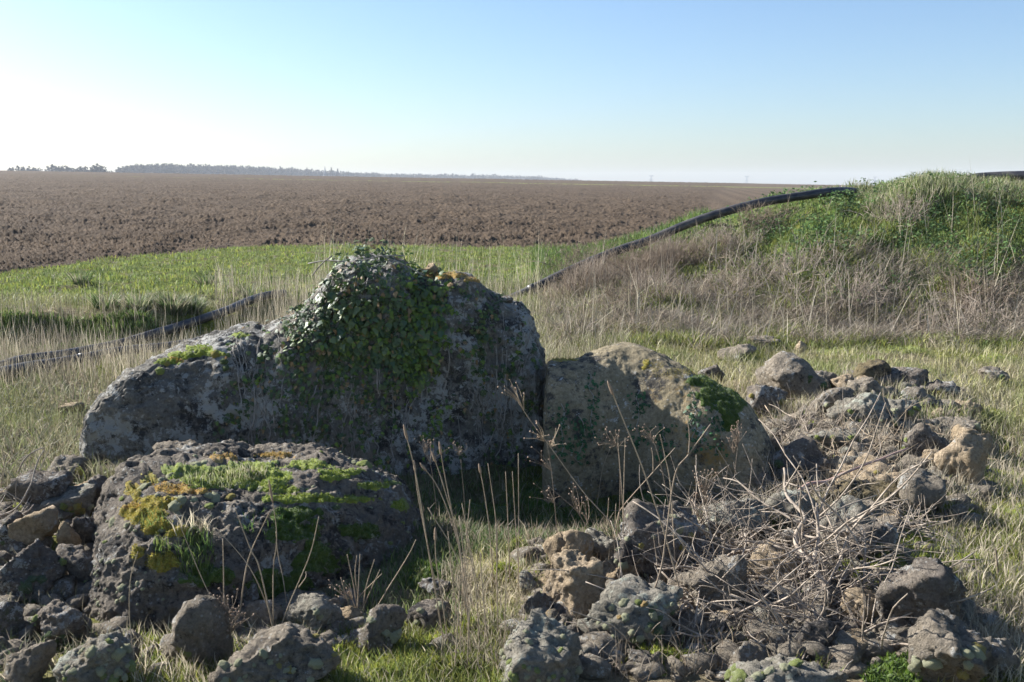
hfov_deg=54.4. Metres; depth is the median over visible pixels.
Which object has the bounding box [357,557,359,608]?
dry stalk
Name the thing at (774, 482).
stone
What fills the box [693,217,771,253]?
dead shrub
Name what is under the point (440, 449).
dry stalk
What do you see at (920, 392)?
stone
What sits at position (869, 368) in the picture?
stone
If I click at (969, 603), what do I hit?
stone
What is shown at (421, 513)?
dry stalk
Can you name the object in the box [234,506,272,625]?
dry stalk
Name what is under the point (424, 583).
stone
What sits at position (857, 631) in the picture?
stone
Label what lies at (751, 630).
stone
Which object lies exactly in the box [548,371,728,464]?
creeper
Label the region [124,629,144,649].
stone
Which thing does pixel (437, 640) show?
stone
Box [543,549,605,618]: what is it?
stone
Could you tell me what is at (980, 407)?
stone
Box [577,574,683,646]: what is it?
stone
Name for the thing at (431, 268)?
stone
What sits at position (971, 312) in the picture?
dead shrub
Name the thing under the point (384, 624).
stone
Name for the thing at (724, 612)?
stone
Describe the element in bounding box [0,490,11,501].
stone
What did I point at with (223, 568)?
dry stalk
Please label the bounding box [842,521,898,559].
stone
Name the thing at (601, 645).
stone
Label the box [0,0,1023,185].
sky
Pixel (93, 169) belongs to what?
bare tree
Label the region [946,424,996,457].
stone
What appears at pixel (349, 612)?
stone
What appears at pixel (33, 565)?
stone
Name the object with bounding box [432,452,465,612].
dry stalk
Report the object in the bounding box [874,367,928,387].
stone
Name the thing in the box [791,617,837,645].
stone
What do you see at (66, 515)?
stone
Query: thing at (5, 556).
stone
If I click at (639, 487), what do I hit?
dry stalk
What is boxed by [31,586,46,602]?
stone
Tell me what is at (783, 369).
stone
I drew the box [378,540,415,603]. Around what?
dry stalk
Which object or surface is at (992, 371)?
stone
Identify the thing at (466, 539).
dry stalk
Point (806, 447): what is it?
stone
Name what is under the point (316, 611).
stone
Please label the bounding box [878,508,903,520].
stone
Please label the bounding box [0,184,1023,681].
ground
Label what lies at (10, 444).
dry grass
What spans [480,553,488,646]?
dry stalk
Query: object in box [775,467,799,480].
stone
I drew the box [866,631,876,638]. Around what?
stone
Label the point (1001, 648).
stone
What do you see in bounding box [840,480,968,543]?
dead bramble
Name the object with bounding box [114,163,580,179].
wood
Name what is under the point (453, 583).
dry stalk
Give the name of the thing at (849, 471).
dead branch
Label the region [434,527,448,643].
dry stalk
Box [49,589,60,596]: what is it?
stone
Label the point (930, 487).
stone
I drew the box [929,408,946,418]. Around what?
stone
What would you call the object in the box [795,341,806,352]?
stone
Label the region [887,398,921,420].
stone
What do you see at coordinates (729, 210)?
plastic pipe
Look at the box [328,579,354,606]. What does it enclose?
dead flower
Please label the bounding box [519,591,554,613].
stone
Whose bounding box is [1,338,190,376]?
plastic pipe
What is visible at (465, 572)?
dry stalk
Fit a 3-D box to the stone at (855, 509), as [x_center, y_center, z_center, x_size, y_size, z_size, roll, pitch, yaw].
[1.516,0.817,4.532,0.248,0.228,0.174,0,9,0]
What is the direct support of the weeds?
on the ground at (206, 328)
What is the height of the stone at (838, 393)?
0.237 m
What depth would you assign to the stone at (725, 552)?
4.24 m
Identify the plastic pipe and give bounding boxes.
[0,290,286,365]
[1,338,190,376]
[508,187,864,296]
[960,171,1023,180]
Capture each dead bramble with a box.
[0,438,48,518]
[609,460,892,592]
[613,444,811,539]
[752,383,891,446]
[758,388,999,475]
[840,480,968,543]
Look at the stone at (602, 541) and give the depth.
4.34 m
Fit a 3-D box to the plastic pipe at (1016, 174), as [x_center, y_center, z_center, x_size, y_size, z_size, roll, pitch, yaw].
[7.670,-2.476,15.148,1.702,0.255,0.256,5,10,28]
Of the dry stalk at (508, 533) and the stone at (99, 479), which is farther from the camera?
the stone at (99, 479)
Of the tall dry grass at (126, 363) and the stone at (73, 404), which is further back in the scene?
the tall dry grass at (126, 363)
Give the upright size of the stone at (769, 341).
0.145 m
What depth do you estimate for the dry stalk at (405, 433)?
3.60 m
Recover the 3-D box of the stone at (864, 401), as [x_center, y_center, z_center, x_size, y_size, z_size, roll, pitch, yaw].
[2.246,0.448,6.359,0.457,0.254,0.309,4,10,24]
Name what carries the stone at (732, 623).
on the ground at (206, 328)
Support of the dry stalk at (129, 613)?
on the ground at (206, 328)
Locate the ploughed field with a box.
[0,170,871,273]
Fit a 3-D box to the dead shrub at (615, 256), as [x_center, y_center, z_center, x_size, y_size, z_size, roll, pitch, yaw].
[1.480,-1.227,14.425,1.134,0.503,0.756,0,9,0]
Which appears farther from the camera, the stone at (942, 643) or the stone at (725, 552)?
the stone at (725, 552)
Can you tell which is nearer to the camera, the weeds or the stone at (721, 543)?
the stone at (721, 543)
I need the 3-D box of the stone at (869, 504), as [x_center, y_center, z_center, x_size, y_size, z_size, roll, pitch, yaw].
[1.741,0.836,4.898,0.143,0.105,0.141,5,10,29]
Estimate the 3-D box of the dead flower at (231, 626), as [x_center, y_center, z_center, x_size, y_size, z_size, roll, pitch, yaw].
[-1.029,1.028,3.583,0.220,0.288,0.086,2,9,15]
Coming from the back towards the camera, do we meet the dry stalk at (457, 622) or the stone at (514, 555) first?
the stone at (514, 555)
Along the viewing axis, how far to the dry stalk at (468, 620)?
3.45 m
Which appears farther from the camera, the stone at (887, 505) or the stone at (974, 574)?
the stone at (887, 505)
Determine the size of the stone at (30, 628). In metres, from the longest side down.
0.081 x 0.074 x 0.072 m
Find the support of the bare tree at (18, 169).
on the ground at (206, 328)
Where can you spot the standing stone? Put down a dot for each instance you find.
(173, 394)
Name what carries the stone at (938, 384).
on the ground at (206, 328)
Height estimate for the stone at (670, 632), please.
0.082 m
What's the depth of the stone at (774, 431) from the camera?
6.27 m
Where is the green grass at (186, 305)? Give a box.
[0,205,714,350]
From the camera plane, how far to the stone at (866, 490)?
5.05 m
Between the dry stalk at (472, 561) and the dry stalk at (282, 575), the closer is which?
the dry stalk at (472, 561)
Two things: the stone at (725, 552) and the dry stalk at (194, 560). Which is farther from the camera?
the stone at (725, 552)
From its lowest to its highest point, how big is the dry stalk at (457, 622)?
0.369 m
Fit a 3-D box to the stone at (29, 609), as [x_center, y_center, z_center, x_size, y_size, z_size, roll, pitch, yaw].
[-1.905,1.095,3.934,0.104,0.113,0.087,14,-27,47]
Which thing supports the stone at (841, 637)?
on the rubble
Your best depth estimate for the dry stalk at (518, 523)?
4.07 m
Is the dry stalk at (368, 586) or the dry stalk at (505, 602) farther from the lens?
the dry stalk at (368, 586)
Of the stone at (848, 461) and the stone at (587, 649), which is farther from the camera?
the stone at (848, 461)
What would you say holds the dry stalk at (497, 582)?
on the ground at (206, 328)
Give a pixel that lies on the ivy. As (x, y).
(350, 349)
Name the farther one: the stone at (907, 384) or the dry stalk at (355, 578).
the stone at (907, 384)
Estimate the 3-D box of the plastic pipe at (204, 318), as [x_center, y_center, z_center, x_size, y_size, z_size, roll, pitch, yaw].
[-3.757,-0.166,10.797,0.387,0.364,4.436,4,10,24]
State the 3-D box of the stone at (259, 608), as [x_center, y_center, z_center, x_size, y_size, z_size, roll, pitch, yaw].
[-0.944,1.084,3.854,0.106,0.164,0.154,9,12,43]
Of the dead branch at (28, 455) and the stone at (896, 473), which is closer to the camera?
the dead branch at (28, 455)
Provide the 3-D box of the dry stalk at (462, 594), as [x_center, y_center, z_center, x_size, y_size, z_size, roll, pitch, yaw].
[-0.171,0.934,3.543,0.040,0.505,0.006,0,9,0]
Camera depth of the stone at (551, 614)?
3.81 m
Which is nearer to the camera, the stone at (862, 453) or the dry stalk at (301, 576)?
the dry stalk at (301, 576)
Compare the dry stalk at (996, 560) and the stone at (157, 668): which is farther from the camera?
the dry stalk at (996, 560)
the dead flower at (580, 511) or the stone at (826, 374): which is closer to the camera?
the dead flower at (580, 511)
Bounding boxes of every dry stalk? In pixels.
[129,552,137,680]
[176,516,233,635]
[216,528,274,625]
[222,539,223,600]
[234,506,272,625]
[238,509,270,617]
[269,481,276,625]
[277,546,286,602]
[281,517,318,623]
[347,554,356,604]
[355,555,358,601]
[356,574,381,599]
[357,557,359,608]
[363,559,374,608]
[364,570,379,605]
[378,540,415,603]
[403,424,443,641]
[413,461,435,586]
[420,463,470,628]
[428,508,471,653]
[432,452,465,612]
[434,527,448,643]
[439,441,468,602]
[448,532,461,636]
[455,577,459,664]
[459,515,468,643]
[460,501,469,619]
[460,535,468,649]
[462,504,482,616]
[466,532,479,655]
[467,569,471,668]
[478,464,493,583]
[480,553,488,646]
[488,465,497,591]
[496,529,497,634]
[504,559,506,643]
[505,472,510,589]
[512,471,517,561]
[518,454,518,594]
[596,449,609,509]
[607,381,684,607]
[607,498,608,536]
[614,448,674,538]
[618,446,622,511]
[623,449,624,530]
[654,416,710,587]
[660,435,675,565]
[995,548,998,574]
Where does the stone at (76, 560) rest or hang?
on the ground at (206, 328)
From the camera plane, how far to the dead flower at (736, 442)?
5.37 m
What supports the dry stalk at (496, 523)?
on the ground at (206, 328)
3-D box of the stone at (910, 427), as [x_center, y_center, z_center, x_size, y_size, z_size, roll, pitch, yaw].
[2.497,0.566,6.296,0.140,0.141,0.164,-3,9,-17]
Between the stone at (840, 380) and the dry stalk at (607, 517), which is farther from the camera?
the stone at (840, 380)
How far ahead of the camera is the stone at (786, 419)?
6.33 m
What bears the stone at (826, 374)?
on the ground at (206, 328)
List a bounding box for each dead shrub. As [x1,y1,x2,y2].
[524,236,614,270]
[553,252,657,290]
[566,266,719,308]
[579,243,653,271]
[602,227,721,275]
[623,229,714,268]
[643,236,821,300]
[658,226,741,266]
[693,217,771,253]
[717,191,814,231]
[727,229,843,279]
[749,250,949,325]
[845,186,955,232]
[892,280,1023,339]
[935,262,1023,309]
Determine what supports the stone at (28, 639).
on the ground at (206, 328)
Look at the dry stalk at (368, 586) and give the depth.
4.08 m
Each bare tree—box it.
[14,165,23,170]
[63,166,71,171]
[90,165,98,171]
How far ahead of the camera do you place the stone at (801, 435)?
6.02 m
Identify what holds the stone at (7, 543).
on the ground at (206, 328)
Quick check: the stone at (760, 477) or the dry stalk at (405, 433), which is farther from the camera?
the stone at (760, 477)
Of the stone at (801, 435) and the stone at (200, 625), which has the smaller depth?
the stone at (200, 625)
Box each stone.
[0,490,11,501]
[0,510,27,550]
[0,539,66,603]
[0,550,10,565]
[0,600,26,640]
[0,636,6,648]
[3,469,73,504]
[4,640,56,681]
[7,505,59,544]
[18,624,38,640]
[18,635,31,642]
[23,604,41,615]
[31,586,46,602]
[31,599,91,646]
[38,483,98,521]
[41,536,53,547]
[44,507,62,519]
[47,454,87,480]
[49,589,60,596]
[52,631,136,681]
[56,521,81,544]
[56,544,92,582]
[58,402,85,411]
[58,511,74,520]
[70,517,94,542]
[79,252,546,474]
[86,474,106,499]
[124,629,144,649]
[133,646,139,660]
[140,643,158,662]
[144,661,171,681]
[152,439,202,450]
[156,633,181,660]
[170,595,233,667]
[207,621,340,681]
[243,582,258,606]
[243,600,285,627]
[282,593,344,630]
[329,596,340,606]
[340,605,362,619]
[364,604,407,659]
[406,598,451,634]
[418,577,451,598]
[425,263,437,274]
[426,633,459,652]
[498,608,584,681]
[499,295,512,302]
[510,552,534,567]
[519,570,538,595]
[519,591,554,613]
[527,537,544,545]
[538,570,549,579]
[538,574,548,588]
[541,342,774,506]
[542,529,593,564]
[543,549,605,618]
[544,608,559,620]
[553,601,567,612]
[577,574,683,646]
[579,646,592,654]
[585,527,619,559]
[594,640,608,654]
[595,555,606,561]
[603,559,639,578]
[611,499,715,577]
[626,648,651,664]
[647,572,666,582]
[649,651,661,662]
[662,625,677,646]
[667,554,747,615]
[680,608,704,624]
[698,364,725,381]
[702,498,769,538]
[707,536,739,553]
[716,549,734,556]
[717,344,756,360]
[717,610,733,619]
[724,608,745,633]
[724,653,848,681]
[725,641,765,665]
[729,631,747,644]
[743,618,770,642]
[746,383,787,415]
[747,335,780,347]
[747,539,799,583]
[753,472,773,492]
[753,604,781,621]
[755,351,826,402]
[765,489,818,530]
[766,481,791,492]
[768,428,780,437]
[772,436,822,477]
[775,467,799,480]
[780,415,801,431]
[789,476,801,484]
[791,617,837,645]
[792,433,805,441]
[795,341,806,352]
[803,603,826,622]
[805,587,832,606]
[806,387,853,415]
[807,430,860,449]
[807,456,834,476]
[815,370,836,391]
[819,495,871,540]
[821,478,903,515]
[824,450,901,485]
[826,392,899,430]
[829,630,864,659]
[830,373,853,387]
[837,446,854,454]
[838,456,858,464]
[840,586,877,624]
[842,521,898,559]
[846,628,866,637]
[847,377,881,394]
[848,634,868,649]
[849,560,869,575]
[852,359,891,378]
[857,451,874,455]
[862,499,880,514]
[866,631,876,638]
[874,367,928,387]
[874,385,892,397]
[875,556,967,626]
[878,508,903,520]
[880,503,890,508]
[884,386,898,397]
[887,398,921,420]
[894,419,913,433]
[897,467,946,511]
[897,646,908,657]
[898,386,930,400]
[900,382,912,389]
[900,422,949,456]
[904,508,926,515]
[907,608,991,681]
[919,379,959,398]
[919,398,938,408]
[921,449,938,466]
[928,424,945,437]
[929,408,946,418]
[933,416,980,432]
[934,432,991,485]
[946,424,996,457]
[955,399,982,417]
[961,600,975,620]
[966,569,981,580]
[978,366,1009,383]
[982,636,1020,678]
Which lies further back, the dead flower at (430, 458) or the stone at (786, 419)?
the stone at (786, 419)
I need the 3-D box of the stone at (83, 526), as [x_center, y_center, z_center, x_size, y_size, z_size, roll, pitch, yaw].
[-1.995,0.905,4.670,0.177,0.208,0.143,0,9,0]
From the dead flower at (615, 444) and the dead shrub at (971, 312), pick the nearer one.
the dead flower at (615, 444)
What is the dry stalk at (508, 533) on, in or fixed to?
on the ground at (206, 328)
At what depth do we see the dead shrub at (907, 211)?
13.86 m
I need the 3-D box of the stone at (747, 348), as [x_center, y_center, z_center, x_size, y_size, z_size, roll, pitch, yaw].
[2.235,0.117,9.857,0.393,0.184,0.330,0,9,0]
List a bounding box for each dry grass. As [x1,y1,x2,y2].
[0,223,551,388]
[0,242,1023,489]
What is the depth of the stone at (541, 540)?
4.57 m
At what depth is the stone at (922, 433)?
5.79 m
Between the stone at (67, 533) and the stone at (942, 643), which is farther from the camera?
the stone at (67, 533)
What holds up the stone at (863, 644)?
on the ground at (206, 328)
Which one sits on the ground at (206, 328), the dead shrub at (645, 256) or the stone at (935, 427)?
the dead shrub at (645, 256)
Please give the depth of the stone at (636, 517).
4.21 m
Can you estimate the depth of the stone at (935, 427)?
6.27 m
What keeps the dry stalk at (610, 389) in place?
on the ground at (206, 328)
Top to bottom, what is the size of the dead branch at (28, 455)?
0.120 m
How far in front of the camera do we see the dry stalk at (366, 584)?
4.03 m
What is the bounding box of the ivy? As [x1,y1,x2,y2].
[210,235,545,472]
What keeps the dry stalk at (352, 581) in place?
on the ground at (206, 328)
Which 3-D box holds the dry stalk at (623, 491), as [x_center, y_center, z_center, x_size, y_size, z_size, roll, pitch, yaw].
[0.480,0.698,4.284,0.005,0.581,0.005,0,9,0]
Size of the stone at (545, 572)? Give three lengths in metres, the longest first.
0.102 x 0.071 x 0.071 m
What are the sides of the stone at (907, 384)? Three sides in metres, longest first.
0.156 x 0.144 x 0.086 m
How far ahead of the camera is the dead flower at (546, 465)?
4.31 m
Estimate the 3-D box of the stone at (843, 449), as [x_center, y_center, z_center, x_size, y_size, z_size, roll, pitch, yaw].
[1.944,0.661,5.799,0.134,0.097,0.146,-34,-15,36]
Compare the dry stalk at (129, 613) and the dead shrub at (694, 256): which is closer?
the dry stalk at (129, 613)
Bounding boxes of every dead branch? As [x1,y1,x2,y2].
[0,450,43,516]
[17,447,43,471]
[799,447,907,490]
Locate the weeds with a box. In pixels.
[705,170,1023,306]
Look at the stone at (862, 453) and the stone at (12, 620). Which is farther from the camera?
the stone at (862, 453)
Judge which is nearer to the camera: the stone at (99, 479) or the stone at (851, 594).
the stone at (851, 594)
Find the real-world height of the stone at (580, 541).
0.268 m
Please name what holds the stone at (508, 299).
on the standing stone
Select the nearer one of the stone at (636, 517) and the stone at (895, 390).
the stone at (636, 517)
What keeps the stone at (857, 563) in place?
on the ground at (206, 328)
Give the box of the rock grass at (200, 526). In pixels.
[138,267,454,578]
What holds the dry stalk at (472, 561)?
on the ground at (206, 328)
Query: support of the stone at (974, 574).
on the ground at (206, 328)
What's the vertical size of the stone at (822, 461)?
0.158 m
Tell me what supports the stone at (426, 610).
on the ground at (206, 328)
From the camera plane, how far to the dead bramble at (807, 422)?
6.18 m
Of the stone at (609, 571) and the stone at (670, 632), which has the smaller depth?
the stone at (670, 632)
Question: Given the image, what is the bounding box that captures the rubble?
[0,370,1000,681]
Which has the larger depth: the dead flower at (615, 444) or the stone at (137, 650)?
the dead flower at (615, 444)
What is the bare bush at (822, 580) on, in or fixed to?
on the ground at (206, 328)
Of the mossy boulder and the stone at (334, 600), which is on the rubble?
the stone at (334, 600)
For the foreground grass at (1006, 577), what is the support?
on the ground at (206, 328)
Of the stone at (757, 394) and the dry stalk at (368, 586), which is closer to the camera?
the dry stalk at (368, 586)
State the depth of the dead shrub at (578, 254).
15.52 m
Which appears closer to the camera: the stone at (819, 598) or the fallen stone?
the stone at (819, 598)
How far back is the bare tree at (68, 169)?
756.07 m
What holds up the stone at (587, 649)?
on the ground at (206, 328)
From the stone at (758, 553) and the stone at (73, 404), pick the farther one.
the stone at (73, 404)
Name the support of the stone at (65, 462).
on the ground at (206, 328)
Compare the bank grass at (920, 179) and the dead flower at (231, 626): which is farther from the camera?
the bank grass at (920, 179)
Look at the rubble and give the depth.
3.82 m
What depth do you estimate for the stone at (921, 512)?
4.96 m
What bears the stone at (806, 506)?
on the ground at (206, 328)
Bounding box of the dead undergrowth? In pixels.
[520,167,1023,350]
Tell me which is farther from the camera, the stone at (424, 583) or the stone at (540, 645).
the stone at (424, 583)
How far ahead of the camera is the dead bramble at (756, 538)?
4.23 m
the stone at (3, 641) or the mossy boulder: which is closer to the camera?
the stone at (3, 641)
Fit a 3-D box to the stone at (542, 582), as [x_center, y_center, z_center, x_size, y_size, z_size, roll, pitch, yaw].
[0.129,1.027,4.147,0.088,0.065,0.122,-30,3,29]
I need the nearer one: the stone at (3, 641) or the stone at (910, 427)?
the stone at (3, 641)
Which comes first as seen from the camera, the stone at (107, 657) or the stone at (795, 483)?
the stone at (107, 657)
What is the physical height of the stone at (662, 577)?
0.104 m
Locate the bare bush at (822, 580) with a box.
[525,392,993,681]
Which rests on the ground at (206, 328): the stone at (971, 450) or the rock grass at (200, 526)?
the stone at (971, 450)
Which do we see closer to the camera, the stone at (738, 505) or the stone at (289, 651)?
the stone at (289, 651)
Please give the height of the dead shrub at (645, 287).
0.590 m
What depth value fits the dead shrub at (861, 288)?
11.85 m
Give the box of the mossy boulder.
[87,439,421,633]
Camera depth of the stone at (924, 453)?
5.65 m
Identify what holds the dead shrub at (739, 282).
on the ground at (206, 328)
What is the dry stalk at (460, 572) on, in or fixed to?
on the ground at (206, 328)
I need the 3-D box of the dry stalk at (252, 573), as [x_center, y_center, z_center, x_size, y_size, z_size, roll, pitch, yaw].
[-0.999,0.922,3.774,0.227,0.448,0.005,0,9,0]
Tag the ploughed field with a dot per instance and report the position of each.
(51, 218)
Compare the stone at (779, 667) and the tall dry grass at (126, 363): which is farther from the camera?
the tall dry grass at (126, 363)
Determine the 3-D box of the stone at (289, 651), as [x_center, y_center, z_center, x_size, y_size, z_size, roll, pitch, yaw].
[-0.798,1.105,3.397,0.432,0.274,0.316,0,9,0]
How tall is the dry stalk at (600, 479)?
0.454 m
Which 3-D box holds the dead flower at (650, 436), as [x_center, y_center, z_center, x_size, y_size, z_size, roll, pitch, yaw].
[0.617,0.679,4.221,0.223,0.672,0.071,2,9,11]
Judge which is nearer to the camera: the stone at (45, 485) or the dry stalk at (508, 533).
the dry stalk at (508, 533)
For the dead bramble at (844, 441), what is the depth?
5.82 m
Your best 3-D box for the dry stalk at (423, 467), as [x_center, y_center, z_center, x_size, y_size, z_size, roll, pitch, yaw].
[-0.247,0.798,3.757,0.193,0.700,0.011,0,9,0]
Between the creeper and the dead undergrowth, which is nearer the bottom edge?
the creeper
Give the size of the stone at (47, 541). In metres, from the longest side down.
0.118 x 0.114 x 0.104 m
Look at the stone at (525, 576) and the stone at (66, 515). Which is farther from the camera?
the stone at (66, 515)
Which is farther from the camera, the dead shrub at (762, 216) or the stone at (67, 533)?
the dead shrub at (762, 216)
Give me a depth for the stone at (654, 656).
3.53 m
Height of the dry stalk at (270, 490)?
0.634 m
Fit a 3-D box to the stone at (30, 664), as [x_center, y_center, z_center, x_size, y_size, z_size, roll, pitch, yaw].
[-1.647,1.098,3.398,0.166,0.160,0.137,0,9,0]
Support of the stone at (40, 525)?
on the ground at (206, 328)
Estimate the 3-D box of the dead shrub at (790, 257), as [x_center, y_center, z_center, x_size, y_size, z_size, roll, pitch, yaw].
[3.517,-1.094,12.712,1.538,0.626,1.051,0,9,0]
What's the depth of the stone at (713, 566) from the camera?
3.87 m
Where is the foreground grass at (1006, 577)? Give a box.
[0,357,1023,681]
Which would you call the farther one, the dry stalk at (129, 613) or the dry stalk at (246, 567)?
the dry stalk at (246, 567)
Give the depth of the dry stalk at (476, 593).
3.53 m
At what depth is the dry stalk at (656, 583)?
3.73 m
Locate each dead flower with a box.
[209,587,254,654]
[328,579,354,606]
[414,435,449,516]
[453,441,466,519]
[497,379,621,537]
[527,444,559,529]
[550,483,589,527]
[595,426,628,529]
[632,424,671,522]
[692,468,725,509]
[722,420,746,498]
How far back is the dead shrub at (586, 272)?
13.54 m
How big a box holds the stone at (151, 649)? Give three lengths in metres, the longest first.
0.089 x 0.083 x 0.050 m
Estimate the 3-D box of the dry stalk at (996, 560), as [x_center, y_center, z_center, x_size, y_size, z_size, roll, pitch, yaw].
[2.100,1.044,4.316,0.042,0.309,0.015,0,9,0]
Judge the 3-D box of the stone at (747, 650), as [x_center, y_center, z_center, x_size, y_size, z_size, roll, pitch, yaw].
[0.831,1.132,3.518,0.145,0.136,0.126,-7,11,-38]
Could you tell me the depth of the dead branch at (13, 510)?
4.80 m
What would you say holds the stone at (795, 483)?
on the ground at (206, 328)
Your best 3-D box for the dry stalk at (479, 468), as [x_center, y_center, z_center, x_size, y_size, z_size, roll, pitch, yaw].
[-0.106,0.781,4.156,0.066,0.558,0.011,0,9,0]
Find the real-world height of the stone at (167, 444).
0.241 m
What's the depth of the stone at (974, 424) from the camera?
6.63 m
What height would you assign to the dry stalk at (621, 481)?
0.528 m
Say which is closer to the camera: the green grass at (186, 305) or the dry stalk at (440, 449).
the dry stalk at (440, 449)
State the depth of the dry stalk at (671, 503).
4.12 m
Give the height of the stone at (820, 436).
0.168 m
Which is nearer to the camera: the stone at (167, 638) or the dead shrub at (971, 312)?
the stone at (167, 638)
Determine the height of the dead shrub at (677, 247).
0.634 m
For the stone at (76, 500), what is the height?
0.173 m
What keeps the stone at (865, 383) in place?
on the ground at (206, 328)
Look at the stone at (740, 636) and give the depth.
3.67 m
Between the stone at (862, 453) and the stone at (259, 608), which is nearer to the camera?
the stone at (259, 608)
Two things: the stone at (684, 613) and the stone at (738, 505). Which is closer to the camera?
the stone at (684, 613)
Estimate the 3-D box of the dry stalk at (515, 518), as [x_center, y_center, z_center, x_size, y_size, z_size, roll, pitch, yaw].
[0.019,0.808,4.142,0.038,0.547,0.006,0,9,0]
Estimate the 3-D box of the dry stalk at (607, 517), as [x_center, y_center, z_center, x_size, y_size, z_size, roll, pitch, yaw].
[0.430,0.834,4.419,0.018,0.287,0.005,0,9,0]
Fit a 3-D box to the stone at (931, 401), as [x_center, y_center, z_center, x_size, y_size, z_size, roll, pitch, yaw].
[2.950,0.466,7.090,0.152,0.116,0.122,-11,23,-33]
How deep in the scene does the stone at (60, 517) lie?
4.88 m
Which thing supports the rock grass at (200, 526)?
on the mossy boulder
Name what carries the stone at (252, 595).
on the ground at (206, 328)
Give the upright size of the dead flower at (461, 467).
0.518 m
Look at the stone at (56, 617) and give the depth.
3.73 m
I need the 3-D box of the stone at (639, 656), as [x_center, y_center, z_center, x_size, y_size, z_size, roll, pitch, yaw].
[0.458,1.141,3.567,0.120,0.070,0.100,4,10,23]
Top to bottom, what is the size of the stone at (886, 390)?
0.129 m
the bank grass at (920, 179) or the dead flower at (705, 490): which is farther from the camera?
the bank grass at (920, 179)
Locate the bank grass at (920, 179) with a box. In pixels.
[563,167,1023,306]
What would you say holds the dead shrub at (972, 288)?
on the ground at (206, 328)
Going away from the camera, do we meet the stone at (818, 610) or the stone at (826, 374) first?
the stone at (818, 610)
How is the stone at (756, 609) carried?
on the ground at (206, 328)
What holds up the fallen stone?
on the ground at (206, 328)
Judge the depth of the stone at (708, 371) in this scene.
8.50 m
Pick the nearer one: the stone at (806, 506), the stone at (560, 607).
the stone at (560, 607)
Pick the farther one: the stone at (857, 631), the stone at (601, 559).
the stone at (601, 559)
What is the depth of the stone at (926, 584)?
3.64 m
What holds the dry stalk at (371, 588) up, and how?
on the ground at (206, 328)
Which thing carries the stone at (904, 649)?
on the ground at (206, 328)
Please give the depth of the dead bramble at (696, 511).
4.72 m
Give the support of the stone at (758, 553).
on the rubble
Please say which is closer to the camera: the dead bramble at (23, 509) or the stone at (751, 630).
the stone at (751, 630)
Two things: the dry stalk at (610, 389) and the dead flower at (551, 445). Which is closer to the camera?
the dry stalk at (610, 389)

